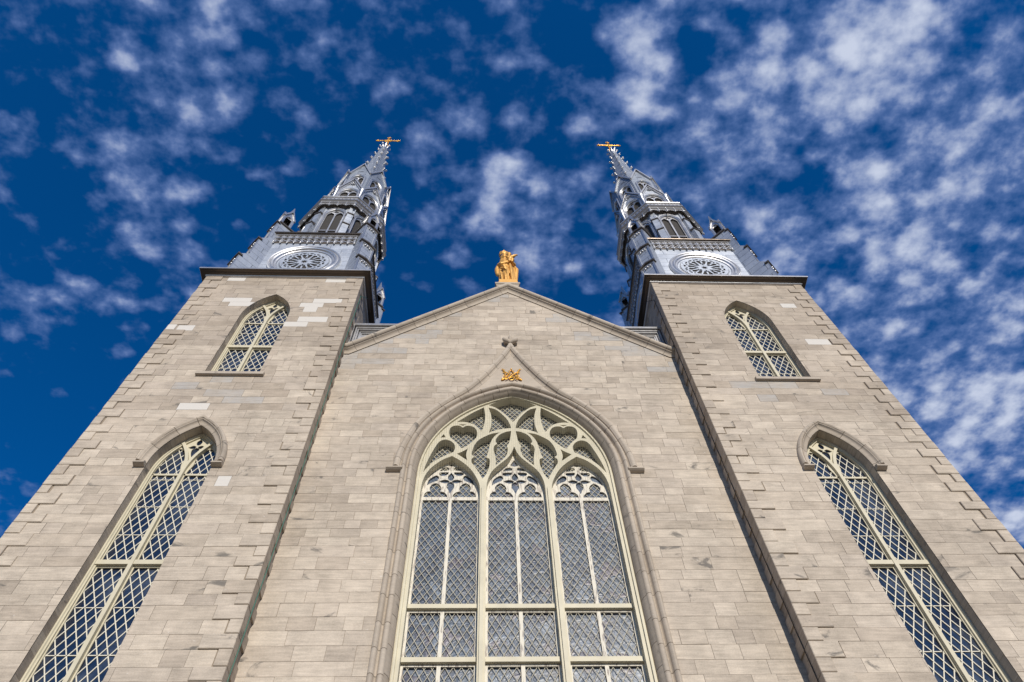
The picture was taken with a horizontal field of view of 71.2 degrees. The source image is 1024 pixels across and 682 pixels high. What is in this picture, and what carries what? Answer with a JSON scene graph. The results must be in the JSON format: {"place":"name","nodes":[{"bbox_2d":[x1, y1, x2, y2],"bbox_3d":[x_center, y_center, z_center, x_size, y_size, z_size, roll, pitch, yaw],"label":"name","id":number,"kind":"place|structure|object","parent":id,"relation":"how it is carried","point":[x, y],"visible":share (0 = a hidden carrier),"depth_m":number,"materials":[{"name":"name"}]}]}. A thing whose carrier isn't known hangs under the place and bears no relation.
{"place":"outdoors","nodes":[
{"label":"outdoors","id":0,"kind":"place"},
{"bbox_2d":[0,142,390,681],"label":"bell tower","id":1,"kind":"structure","parent":0,"point":[138,539],"depth_m":17.68,"materials":[{"name":"stone"}]},
{"bbox_2d":[10,415,227,681],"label":"lancet window","id":2,"kind":"structure","parent":1,"relation":"in","point":[80,641],"depth_m":15.51,"materials":[{"name":"glass"}]},
{"bbox_2d":[195,295,289,376],"bbox_3d":[-8.489,-0.201,23.717,2.000,5.390,0.480,1,-59,-2],"label":"lancet window","id":3,"kind":"structure","parent":1,"relation":"in","point":[244,351],"depth_m":23.75,"materials":[{"name":"glass"}]},
{"bbox_2d":[227,296,367,681],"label":"cable","id":4,"kind":"object","parent":1,"relation":"attached to","point":[288,507],"visible":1,"depth_m":16.92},
{"bbox_2d":[267,246,340,268],"bbox_3d":[-8.678,-3.340,29.880,3.000,3.000,0.135,1,-59,-2],"label":"rose window","id":5,"kind":"structure","parent":1,"relation":"in","point":[304,259],"depth_m":30.14,"materials":[{"name":"metal"}]},
{"bbox_2d":[313,208,346,231],"bbox_3d":[-8.826,-5.609,34.645,1.170,4.356,0.190,1,-59,-2],"label":"belfry window","id":6,"kind":"structure","parent":1,"relation":"in","point":[331,220],"depth_m":35.23,"materials":[{"name":"metal"}]},
{"bbox_2d":[336,188,359,195],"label":"gallery window","id":7,"kind":"structure","parent":1,"relation":"in","point":[351,191],"depth_m":39.50,"materials":[{"name":"metal"}]},
{"bbox_2d":[346,215,364,232],"bbox_3d":[-7.541,-5.131,34.967,0.190,4.356,1.170,-40,-66,20],"label":"belfry window","id":8,"kind":"structure","parent":1,"relation":"in","point":[357,220],"depth_m":35.80,"materials":[{"name":"metal"}]},
{"bbox_2d":[349,174,365,186],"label":"spire window","id":9,"kind":"structure","parent":1,"relation":"in","point":[361,178],"depth_m":42.25,"materials":[{"name":"metal"}]},
{"bbox_2d":[361,193,378,212],"bbox_3d":[-7.832,-7.315,38.974,0.190,2.890,1.230,-40,-66,20],"label":"gallery window","id":10,"kind":"structure","parent":1,"relation":"in","point":[367,198],"depth_m":39.75,"materials":[{"name":"metal"}]},
{"bbox_2d":[366,179,382,194],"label":"spire window","id":11,"kind":"structure","parent":1,"relation":"in","point":[372,183],"depth_m":42.50,"materials":[{"name":"metal"}]},
{"bbox_2d":[374,239,377,263],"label":"belfry window","id":12,"kind":"structure","parent":1,"relation":"in","point":[376,243],"depth_m":37.23,"materials":[{"name":"metal"}]},
{"bbox_2d":[382,194,386,206],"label":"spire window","id":13,"kind":"structure","parent":1,"relation":"in","point":[384,200],"depth_m":43.21,"materials":[{"name":"metal"}]},
{"bbox_2d":[376,137,399,145],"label":"cross","id":14,"kind":"object","parent":1,"relation":"on","point":[388,140],"visible":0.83,"depth_m":54.47,"materials":[{"name":"gold metal"}]},
{"bbox_2d":[0,0,1023,548],"label":"sky","id":15,"kind":"structure","parent":0,"point":[870,151],"materials":[{"name":"blue"}]},
{"bbox_2d":[234,282,808,681],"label":"church facade","id":16,"kind":"structure","parent":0,"point":[637,560],"depth_m":17.52,"materials":[{"name":"stone"}]},
{"bbox_2d":[495,250,518,281],"bbox_3d":[-0.224,-2.942,30.123,1.019,3.700,0.842,1,-59,-2],"label":"statue","id":17,"kind":"object","parent":16,"relation":"on","point":[506,269],"visible":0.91,"depth_m":29.91,"materials":[{"name":"gold metal"}]},
{"bbox_2d":[501,368,521,380],"bbox_3d":[-0.020,1.069,22.819,0.667,0.661,0.075,1,-59,-2],"label":"monogram","id":18,"kind":"object","parent":16,"relation":"attached to","point":[511,376],"visible":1,"depth_m":22.75,"materials":[{"name":"gold metal"}]},
{"bbox_2d":[389,396,657,681],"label":"great window","id":19,"kind":"structure","parent":16,"relation":"in","point":[513,574],"depth_m":16.80,"materials":[{"name":"grey glass"}]},
{"bbox_2d":[420,397,608,471],"bbox_3d":[0.045,2.584,20.689,5.199,3.547,0.006,1,-59,-2],"label":"bird net","id":20,"kind":"object","parent":19,"relation":"attached to","point":[498,444],"visible":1,"depth_m":20.20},
{"bbox_2d":[606,147,1023,681],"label":"bell tower","id":21,"kind":"structure","parent":0,"point":[892,549],"depth_m":18.38,"materials":[{"name":"stone"}]},
{"bbox_2d":[597,142,620,150],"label":"cross","id":22,"kind":"object","parent":21,"relation":"on","point":[608,145],"visible":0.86,"depth_m":55.06,"materials":[{"name":"gold metal"}]},
{"bbox_2d":[614,198,620,210],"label":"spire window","id":23,"kind":"structure","parent":21,"relation":"in","point":[617,205],"depth_m":43.62,"materials":[{"name":"metal"}]},
{"bbox_2d":[619,184,635,199],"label":"spire window","id":24,"kind":"structure","parent":21,"relation":"in","point":[628,187],"depth_m":43.03,"materials":[{"name":"metal"}]},
{"bbox_2d":[625,243,632,275],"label":"belfry window","id":25,"kind":"structure","parent":21,"relation":"in","point":[628,250],"depth_m":37.49,"materials":[{"name":"metal"}]},
{"bbox_2d":[624,198,642,217],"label":"gallery window","id":26,"kind":"structure","parent":21,"relation":"in","point":[634,204],"depth_m":40.24,"materials":[{"name":"metal"}]},
{"bbox_2d":[636,281,642,326],"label":"rose window","id":27,"kind":"structure","parent":21,"relation":"in","point":[640,287],"depth_m":32.70,"materials":[{"name":"metal"}]},
{"bbox_2d":[635,180,652,191],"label":"spire window","id":28,"kind":"structure","parent":21,"relation":"in","point":[640,184],"depth_m":42.87,"materials":[{"name":"metal"}]},
{"bbox_2d":[641,221,659,237],"bbox_3d":[6.747,-4.969,35.487,1.170,4.356,0.190,-40,-66,20],"label":"belfry window","id":29,"kind":"structure","parent":21,"relation":"in","point":[648,225],"depth_m":36.25,"materials":[{"name":"metal"}]},
{"bbox_2d":[644,194,666,201],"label":"gallery window","id":30,"kind":"structure","parent":21,"relation":"in","point":[648,197],"depth_m":40.10,"materials":[{"name":"metal"}]},
{"bbox_2d":[658,214,691,237],"bbox_3d":[8.062,-5.418,35.260,1.170,4.356,0.190,1,-59,-2],"label":"belfry window","id":31,"kind":"structure","parent":21,"relation":"in","point":[673,225],"depth_m":35.87,"materials":[{"name":"metal"}]},
{"bbox_2d":[669,252,740,274],"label":"rose window","id":32,"kind":"structure","parent":21,"relation":"in","point":[698,263],"depth_m":30.75,"materials":[{"name":"metal"}]},
{"bbox_2d":[647,300,818,681],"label":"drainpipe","id":33,"kind":"object","parent":21,"relation":"attached to","point":[743,511],"visible":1,"depth_m":17.15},
{"bbox_2d":[724,301,820,381],"bbox_3d":[8.398,-0.010,24.331,2.000,5.390,0.480,1,-59,-2],"label":"lancet window","id":34,"kind":"structure","parent":21,"relation":"in","point":[773,359],"depth_m":24.37,"materials":[{"name":"glass"}]},
{"bbox_2d":[796,419,1022,681],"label":"lancet window","id":35,"kind":"structure","parent":21,"relation":"in","point":[952,640],"depth_m":16.11,"materials":[{"name":"glass"}]}
]}

